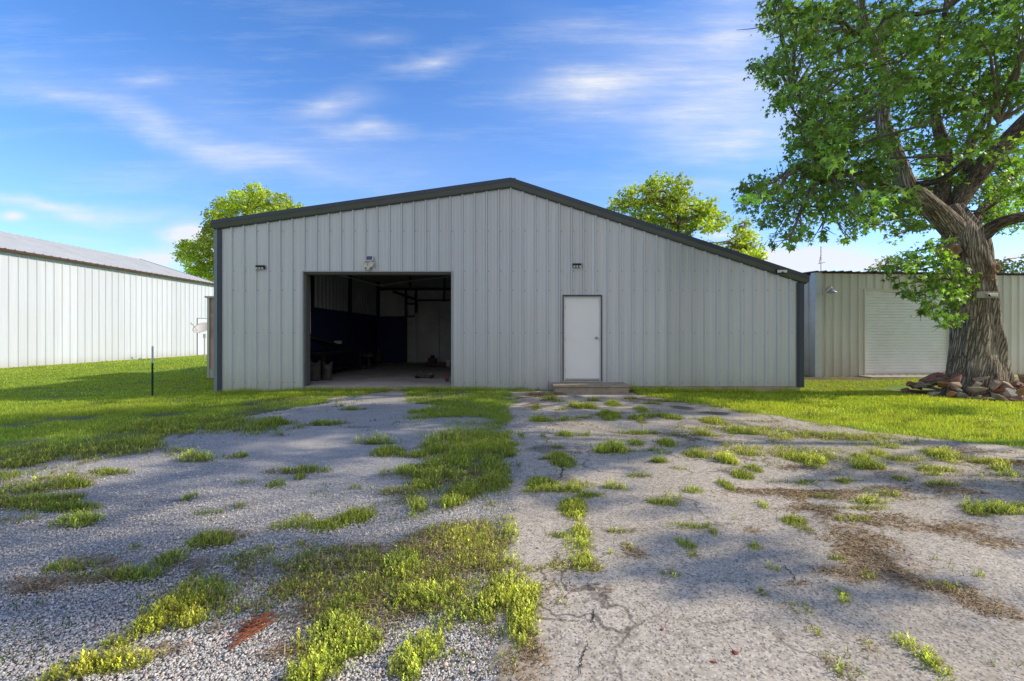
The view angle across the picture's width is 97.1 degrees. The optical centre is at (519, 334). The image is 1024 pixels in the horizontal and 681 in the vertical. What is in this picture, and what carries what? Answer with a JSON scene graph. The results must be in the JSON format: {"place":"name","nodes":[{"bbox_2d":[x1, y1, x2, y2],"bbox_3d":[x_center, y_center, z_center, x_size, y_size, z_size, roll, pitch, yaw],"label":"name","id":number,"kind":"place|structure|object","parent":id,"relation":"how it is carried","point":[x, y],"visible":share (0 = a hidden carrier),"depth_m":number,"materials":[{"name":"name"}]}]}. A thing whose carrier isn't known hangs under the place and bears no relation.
{"place":"outdoors","nodes":[
{"label":"outdoors","id":0,"kind":"place"},
{"bbox_2d":[0,354,1023,507],"bbox_3d":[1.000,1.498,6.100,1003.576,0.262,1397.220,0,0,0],"label":"ground","id":1,"kind":"structure","parent":0,"point":[261,409],"depth_m":9.55,"materials":[{"name":"green plant"}]},
{"bbox_2d":[0,231,213,367],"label":"white metal barn","id":2,"kind":"structure","parent":1,"relation":"on","point":[60,303],"depth_m":24.66,"materials":[{"name":"white metal"}]},
{"bbox_2d":[198,319,206,354],"bbox_3d":[-23.072,0.165,33.270,0.014,2.610,1.660,0,0,0],"label":"sliding door","id":3,"kind":"structure","parent":2,"relation":"in","point":[200,335],"depth_m":32.83,"materials":[{"name":"white metal"}]},
{"bbox_2d":[151,346,153,395],"bbox_3d":[-9.092,0.973,11.201,0.041,1.360,0.045,0,0,0],"label":"fence post","id":4,"kind":"object","parent":1,"relation":"on","point":[152,370],"visible":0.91,"depth_m":11.21,"materials":[{"name":"metal"}]},
{"bbox_2d":[191,322,206,357],"bbox_3d":[-19.247,0.440,27.436,1.000,2.373,0.758,0,0,0],"label":"satellite dish","id":5,"kind":"object","parent":1,"relation":"on","point":[199,327],"visible":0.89,"depth_m":27.47,"materials":[{"name":"metal"}]},
{"bbox_2d":[204,296,213,377],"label":"tan shed","id":6,"kind":"structure","parent":1,"relation":"on","point":[210,336],"depth_m":15.97,"materials":[{"name":"metal"}]},
{"bbox_2d":[170,181,305,282],"bbox_3d":[-25.612,-5.910,40.559,13.043,15.117,6.198,0,0,21],"label":"shade tree","id":7,"kind":"object","parent":1,"relation":"on","point":[232,207],"visible":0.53,"depth_m":39.93,"materials":[{"name":"green plant"}]},
{"bbox_2d":[0,389,545,680],"bbox_3d":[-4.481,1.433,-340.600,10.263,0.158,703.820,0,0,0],"label":"gravel drive","id":8,"kind":"structure","parent":1,"relation":"on","point":[387,409],"depth_m":3.74,"materials":[{"name":"grey gravel"}]},
{"bbox_2d":[0,615,501,680],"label":"gravel stones","id":9,"kind":"object","parent":8,"relation":"on","point":[121,676],"visible":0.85,"depth_m":1.96,"materials":[{"name":"grey gravel"}]},
{"bbox_2d":[226,611,278,650],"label":"dry litter","id":10,"kind":"object","parent":8,"relation":"on","point":[255,629],"visible":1,"depth_m":2.10,"materials":[{"name":"brown plant"}]},
{"bbox_2d":[0,450,518,619],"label":"gravel stones","id":11,"kind":"object","parent":8,"relation":"on","point":[92,598],"visible":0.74,"depth_m":2.98,"materials":[{"name":"grey gravel"}]},
{"bbox_2d":[210,177,809,392],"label":"metal shop","id":12,"kind":"structure","parent":1,"relation":"on","point":[504,283],"depth_m":11.30,"materials":[{"name":"galvanised metal siding"},{"name":"dark grey painted metal"},{"name":"concrete"}]},
{"bbox_2d":[255,265,264,268],"bbox_3d":[-6.439,-1.666,11.242,0.217,0.112,0.116,0,0,0],"label":"security light","id":13,"kind":"object","parent":12,"relation":"attached to","point":[260,266],"visible":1,"depth_m":11.20,"materials":[{"name":"black plastic"}]},
{"bbox_2d":[310,296,310,332],"bbox_3d":[-5.682,-0.794,12.300,0.026,1.538,0.013,0,0,0],"label":"hanging cord","id":14,"kind":"object","parent":12,"relation":"hanging from","point":[310,314],"visible":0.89,"depth_m":12.30,"materials":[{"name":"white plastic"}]},
{"bbox_2d":[310,360,320,380],"bbox_3d":[-5.719,1.004,12.667,0.351,0.581,0.358,0,0,0],"label":"drum","id":15,"kind":"object","parent":12,"relation":"on","point":[315,371],"visible":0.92,"depth_m":12.54,"materials":[{"name":"grey metal"}]},
{"bbox_2d":[310,336,338,344],"bbox_3d":[-6.471,0.212,14.750,0.320,0.339,2.308,0,0,-1],"label":"slanted board","id":16,"kind":"object","parent":12,"relation":"attached to","point":[321,340],"visible":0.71,"depth_m":14.71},
{"bbox_2d":[322,361,333,379],"bbox_3d":[-5.439,1.029,12.791,0.330,0.530,0.316,0,0,0],"label":"drum","id":17,"kind":"object","parent":12,"relation":"on","point":[327,371],"visible":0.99,"depth_m":12.70,"materials":[{"name":"grey metal"}]},
{"bbox_2d":[310,349,362,371],"bbox_3d":[-6.125,0.907,14.950,0.750,0.774,3.300,0,0,0],"label":"workbench","id":18,"kind":"object","parent":12,"relation":"on","point":[342,366],"visible":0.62,"depth_m":15.21,"materials":[{"name":"black metal"}]},
{"bbox_2d":[362,351,373,368],"bbox_3d":[-5.719,0.964,17.000,0.500,0.660,0.340,0,0,0],"label":"grinder","id":19,"kind":"object","parent":12,"relation":"on","point":[369,355],"visible":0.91,"depth_m":16.94,"materials":[{"name":"metal"}]},
{"bbox_2d":[363,256,373,270],"bbox_3d":[-3.739,-1.765,11.222,0.277,0.377,0.151,0,0,0],"label":"solar light","id":20,"kind":"object","parent":12,"relation":"attached to","point":[370,264],"visible":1,"depth_m":11.19,"materials":[{"name":"white plastic"}]},
{"bbox_2d":[415,371,433,377],"bbox_3d":[-2.812,1.188,13.400,0.526,0.208,0.280,0,0,0],"label":"floor jack","id":21,"kind":"object","parent":12,"relation":"on","point":[418,374],"visible":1,"depth_m":13.30,"materials":[{"name":"metal"}]},
{"bbox_2d":[423,305,445,364],"bbox_3d":[-3.219,0.020,18.500,1.300,2.429,0.600,0,0,0],"label":"engine hoist","id":22,"kind":"object","parent":12,"relation":"on","point":[432,360],"visible":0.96,"depth_m":18.40,"materials":[{"name":"metal"}]},
{"bbox_2d":[446,360,450,366],"bbox_3d":[-2.812,1.159,18.000,0.230,0.270,0.230,0,0,0],"label":"bucket","id":23,"kind":"object","parent":12,"relation":"on","point":[448,363],"visible":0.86,"depth_m":17.91,"materials":[{"name":"white plastic"}]},
{"bbox_2d":[573,263,581,266],"bbox_3d":[1.436,-1.713,11.242,0.217,0.112,0.116,0,0,0],"label":"security light","id":24,"kind":"object","parent":12,"relation":"attached to","point":[576,264],"visible":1,"depth_m":11.21,"materials":[{"name":"black plastic"}]},
{"bbox_2d":[565,298,598,379],"bbox_3d":[1.568,0.115,11.309,0.864,2.060,0.122,0,0,0],"label":"service door","id":25,"kind":"structure","parent":12,"relation":"in","point":[581,314],"depth_m":11.33,"materials":[{"name":"metal"}]},
{"bbox_2d":[776,269,786,272],"bbox_3d":[6.459,-1.551,11.124,0.280,0.095,0.071,0,0,0],"label":"flood light","id":26,"kind":"object","parent":12,"relation":"attached to","point":[781,270],"visible":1,"depth_m":11.12,"materials":[{"name":"white plastic"}]},
{"bbox_2d":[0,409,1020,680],"bbox_3d":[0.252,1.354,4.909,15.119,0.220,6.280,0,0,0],"label":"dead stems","id":27,"kind":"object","parent":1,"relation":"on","point":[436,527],"visible":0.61,"depth_m":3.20,"materials":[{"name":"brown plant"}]},
{"bbox_2d":[0,390,1023,680],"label":"weed grass","id":28,"kind":"structure","parent":1,"relation":"on","point":[242,423],"depth_m":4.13,"materials":[{"name":"green plant"}]},
{"bbox_2d":[0,390,1023,680],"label":"dry litter","id":29,"kind":"object","parent":1,"relation":"on","point":[852,544],"visible":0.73,"depth_m":2.76,"materials":[{"name":"brown plant"}]},
{"bbox_2d":[551,382,636,394],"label":"door steps","id":30,"kind":"structure","parent":1,"relation":"on","point":[614,388],"depth_m":10.60,"materials":[{"name":"grey concrete"}]},
{"bbox_2d":[605,170,734,237],"bbox_3d":[9.603,-4.527,28.081,8.490,12.161,5.234,0,0,0],"label":"shade tree","id":31,"kind":"object","parent":1,"relation":"on","point":[667,206],"visible":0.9,"depth_m":27.55,"materials":[{"name":"green plant"}]},
{"bbox_2d":[707,216,774,259],"bbox_3d":[12.827,-2.780,25.716,3.082,8.663,4.806,0,0,44],"label":"shade tree","id":32,"kind":"object","parent":1,"relation":"on","point":[739,243],"visible":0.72,"depth_m":25.60,"materials":[{"name":"green plant"}]},
{"bbox_2d":[729,0,1023,396],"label":"maple tree","id":33,"kind":"object","parent":1,"relation":"on","point":[962,249],"visible":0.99,"depth_m":8.77,"materials":[{"name":"green plant"}]},
{"bbox_2d":[976,292,999,297],"bbox_3d":[10.811,-0.912,10.398,0.540,0.144,0.115,0,0,0],"label":"trunk light","id":34,"kind":"object","parent":33,"relation":"attached to","point":[987,294],"visible":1,"depth_m":10.42,"materials":[{"name":"white plastic"}]},
{"bbox_2d":[864,252,921,271],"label":"distant tree","id":35,"kind":"object","parent":1,"relation":"on","point":[887,259],"visible":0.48,"depth_m":42.17,"materials":[{"name":"green plant"}]},
{"bbox_2d":[898,387,908,391],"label":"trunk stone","id":36,"kind":"object","parent":1,"relation":"on","point":[905,389],"visible":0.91,"depth_m":11.18,"materials":[{"name":"brown stone"}]},
{"bbox_2d":[906,381,922,389],"bbox_3d":[9.796,1.267,11.188,0.339,0.143,0.306,24,18,35],"label":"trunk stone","id":37,"kind":"object","parent":36,"relation":"on","point":[909,383],"visible":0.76,"depth_m":11.18,"materials":[{"name":"brown stone"}]},
{"bbox_2d":[802,270,1023,376],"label":"grey metal garage","id":38,"kind":"structure","parent":1,"relation":"on","point":[862,323],"depth_m":15.63,"materials":[{"name":"beige metal"}]},
{"bbox_2d":[823,285,837,293],"bbox_3d":[10.457,-1.497,15.213,0.330,0.303,0.476,0,0,0],"label":"barn lamp","id":39,"kind":"object","parent":38,"relation":"attached to","point":[831,291],"visible":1,"depth_m":15.12,"materials":[{"name":"metal"}]},
{"bbox_2d":[866,290,946,374],"bbox_3d":[13.409,-0.077,15.702,3.123,2.954,0.055,0,0,-4],"label":"rollup door","id":40,"kind":"structure","parent":38,"relation":"in","point":[897,342],"depth_m":15.69,"materials":[{"name":"metal"}]},
{"bbox_2d":[909,389,927,393],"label":"rock","id":41,"kind":"object","parent":1,"relation":"on","point":[918,391],"visible":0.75,"depth_m":10.86,"materials":[{"name":"stone"}]},
{"bbox_2d":[927,392,940,395],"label":"rock","id":42,"kind":"object","parent":1,"relation":"on","point":[933,393],"visible":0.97,"depth_m":10.45,"materials":[{"name":"grey stone"}]},
{"bbox_2d":[858,375,1017,377],"bbox_3d":[19.300,1.462,15.350,15.400,0.115,0.900,0,0,0],"label":"concrete apron","id":43,"kind":"object","parent":1,"relation":"on","point":[894,376],"visible":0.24,"depth_m":15.09,"materials":[{"name":"beige concrete"}]},
{"bbox_2d":[929,371,947,377],"bbox_3d":[10.377,1.000,11.201,0.548,0.146,0.501,-16,0,13],"label":"rock","id":44,"kind":"object","parent":1,"relation":"on","point":[938,374],"visible":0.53,"depth_m":11.09,"materials":[{"name":"stone"}]},
{"bbox_2d":[946,391,959,397],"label":"rock","id":45,"kind":"object","parent":1,"relation":"on","point":[952,394],"visible":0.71,"depth_m":10.16,"materials":[{"name":"brown stone"}]},
{"bbox_2d":[956,392,967,398],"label":"rock","id":46,"kind":"object","parent":1,"relation":"on","point":[963,395],"visible":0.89,"depth_m":10.03,"materials":[{"name":"grey stone"}]},
{"bbox_2d":[974,387,1005,396],"bbox_3d":[10.263,1.274,9.948,0.642,0.086,0.791,-10,-34,26],"label":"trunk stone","id":47,"kind":"object","parent":1,"relation":"on","point":[1000,390],"visible":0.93,"depth_m":9.80,"materials":[{"name":"stone"}]},
{"bbox_2d":[967,386,987,392],"bbox_3d":[10.167,1.217,10.036,0.310,0.149,0.216,-9,-13,40],"label":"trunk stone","id":48,"kind":"object","parent":47,"relation":"on","point":[977,389],"visible":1,"depth_m":10.00,"materials":[{"name":"grey stone"}]},
{"bbox_2d":[972,381,981,386],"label":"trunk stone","id":49,"kind":"object","parent":48,"relation":"on","point":[976,383],"visible":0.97,"depth_m":10.14,"materials":[{"name":"grey stone"}]},
{"bbox_2d":[972,376,989,381],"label":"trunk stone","id":50,"kind":"object","parent":49,"relation":"on","point":[979,379],"visible":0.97,"depth_m":10.25,"materials":[{"name":"grey stone"}]},
{"bbox_2d":[990,379,1011,389],"bbox_3d":[10.486,1.135,9.915,0.307,0.288,0.508,0,0,-5],"label":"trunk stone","id":51,"kind":"object","parent":47,"relation":"on","point":[995,384],"visible":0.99,"depth_m":9.90,"materials":[{"name":"grey stone"}]},
{"bbox_2d":[968,388,1023,401],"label":"boulder","id":52,"kind":"object","parent":1,"relation":"on","point":[1007,391],"visible":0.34,"depth_m":9.76,"materials":[{"name":"grey stone"}]},
{"bbox_2d":[1000,381,1014,389],"bbox_3d":[10.703,1.111,9.963,0.218,0.152,0.333,-21,6,40],"label":"rock","id":53,"kind":"object","parent":52,"relation":"on","point":[1005,384],"visible":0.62,"depth_m":9.89,"materials":[{"name":"beige stone"}]},
{"bbox_2d":[990,392,1008,400],"bbox_3d":[10.338,1.367,9.726,0.301,0.110,0.358,29,17,16],"label":"rock","id":54,"kind":"object","parent":1,"relation":"on","point":[998,396],"visible":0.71,"depth_m":9.63,"materials":[{"name":"grey stone"}]},
{"bbox_2d":[995,254,1023,272],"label":"distant tree","id":55,"kind":"object","parent":1,"relation":"on","point":[1006,266],"visible":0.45,"depth_m":41.41,"materials":[{"name":"green plant"}]},
{"bbox_2d":[1004,396,1023,401],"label":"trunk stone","id":56,"kind":"object","parent":1,"relation":"on","point":[1021,399],"visible":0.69,"depth_m":9.59,"materials":[{"name":"stone"}]},
{"bbox_2d":[1009,392,1018,396],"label":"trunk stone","id":57,"kind":"object","parent":56,"relation":"on","point":[1012,394],"visible":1,"depth_m":9.65,"materials":[{"name":"white stone"}]},
{"bbox_2d":[1016,387,1023,395],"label":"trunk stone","id":58,"kind":"object","parent":56,"relation":"on","point":[1020,392],"visible":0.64,"depth_m":9.68,"materials":[{"name":"brown stone"}]},
{"bbox_2d":[0,0,1023,276],"label":"sky","id":59,"kind":"structure","parent":0,"point":[121,121],"materials":[{"name":"blue"}]},
{"bbox_2d":[484,391,1023,680],"bbox_3d":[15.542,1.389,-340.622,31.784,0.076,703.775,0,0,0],"label":"asphalt pavement","id":60,"kind":"structure","parent":0,"point":[722,577],"depth_m":2.71,"materials":[{"name":"grey asphalt"}]},
{"bbox_2d":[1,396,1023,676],"bbox_3d":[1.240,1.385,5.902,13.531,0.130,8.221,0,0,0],"label":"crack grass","id":61,"kind":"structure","parent":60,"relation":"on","point":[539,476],"depth_m":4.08,"materials":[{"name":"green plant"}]},
{"bbox_2d":[549,466,797,676],"bbox_3d":[0.829,1.365,3.261,1.518,0.026,2.899,0,0,0],"label":"pavement crack","id":62,"kind":"object","parent":60,"relation":"on","point":[593,616],"visible":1,"depth_m":2.18,"materials":[{"name":"grey asphalt"}]},
{"bbox_2d":[723,637,741,654],"bbox_3d":[0.917,1.351,1.944,0.115,0.078,0.030,23,-1,13],"label":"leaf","id":63,"kind":"object","parent":60,"relation":"on","point":[734,652],"visible":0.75,"depth_m":1.94,"materials":[{"name":"brown plant"}]},
{"bbox_2d":[492,448,1002,676],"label":"loose chips","id":64,"kind":"object","parent":60,"relation":"on","point":[501,638],"visible":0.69,"depth_m":2.07,"materials":[{"name":"gravel"}]},
{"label":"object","id":65,"kind":"object","parent":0,"visible":0},
{"bbox_2d":[1011,381,1023,387],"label":"rock","id":66,"kind":"object","parent":65,"relation":"on","point":[1022,385],"visible":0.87,"depth_m":9.97,"materials":[{"name":"brown stone"}]},
{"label":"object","id":67,"kind":"object","parent":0,"visible":0},
{"bbox_2d":[1018,374,1023,379],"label":"rock","id":68,"kind":"object","parent":67,"relation":"on","point":[1020,376],"visible":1,"depth_m":10.77,"materials":[{"name":"brown stone"}]},
{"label":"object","id":69,"kind":"object","parent":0,"visible":0},
{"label":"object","id":70,"kind":"object","parent":69,"relation":"on","visible":0},
{"bbox_2d":[919,374,935,381],"bbox_3d":[10.012,1.109,11.088,0.224,0.173,0.355,-32,0,-35],"label":"rock","id":71,"kind":"object","parent":70,"relation":"on","point":[929,377],"visible":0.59,"depth_m":11.05,"materials":[{"name":"brown stone"}]},
{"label":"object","id":72,"kind":"object","parent":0,"visible":0},
{"bbox_2d":[947,382,961,387],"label":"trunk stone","id":73,"kind":"object","parent":72,"relation":"on","point":[956,384],"visible":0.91,"depth_m":10.31,"materials":[{"name":"beige stone"}]},
{"bbox_2d":[937,381,949,387],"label":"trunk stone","id":74,"kind":"object","parent":73,"relation":"on","point":[941,384],"visible":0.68,"depth_m":10.64,"materials":[{"name":"brown stone"}]},
{"bbox_2d":[949,373,961,381],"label":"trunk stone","id":75,"kind":"object","parent":73,"relation":"on","point":[955,377],"visible":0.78,"depth_m":10.52,"materials":[{"name":"brown stone"}]}
]}

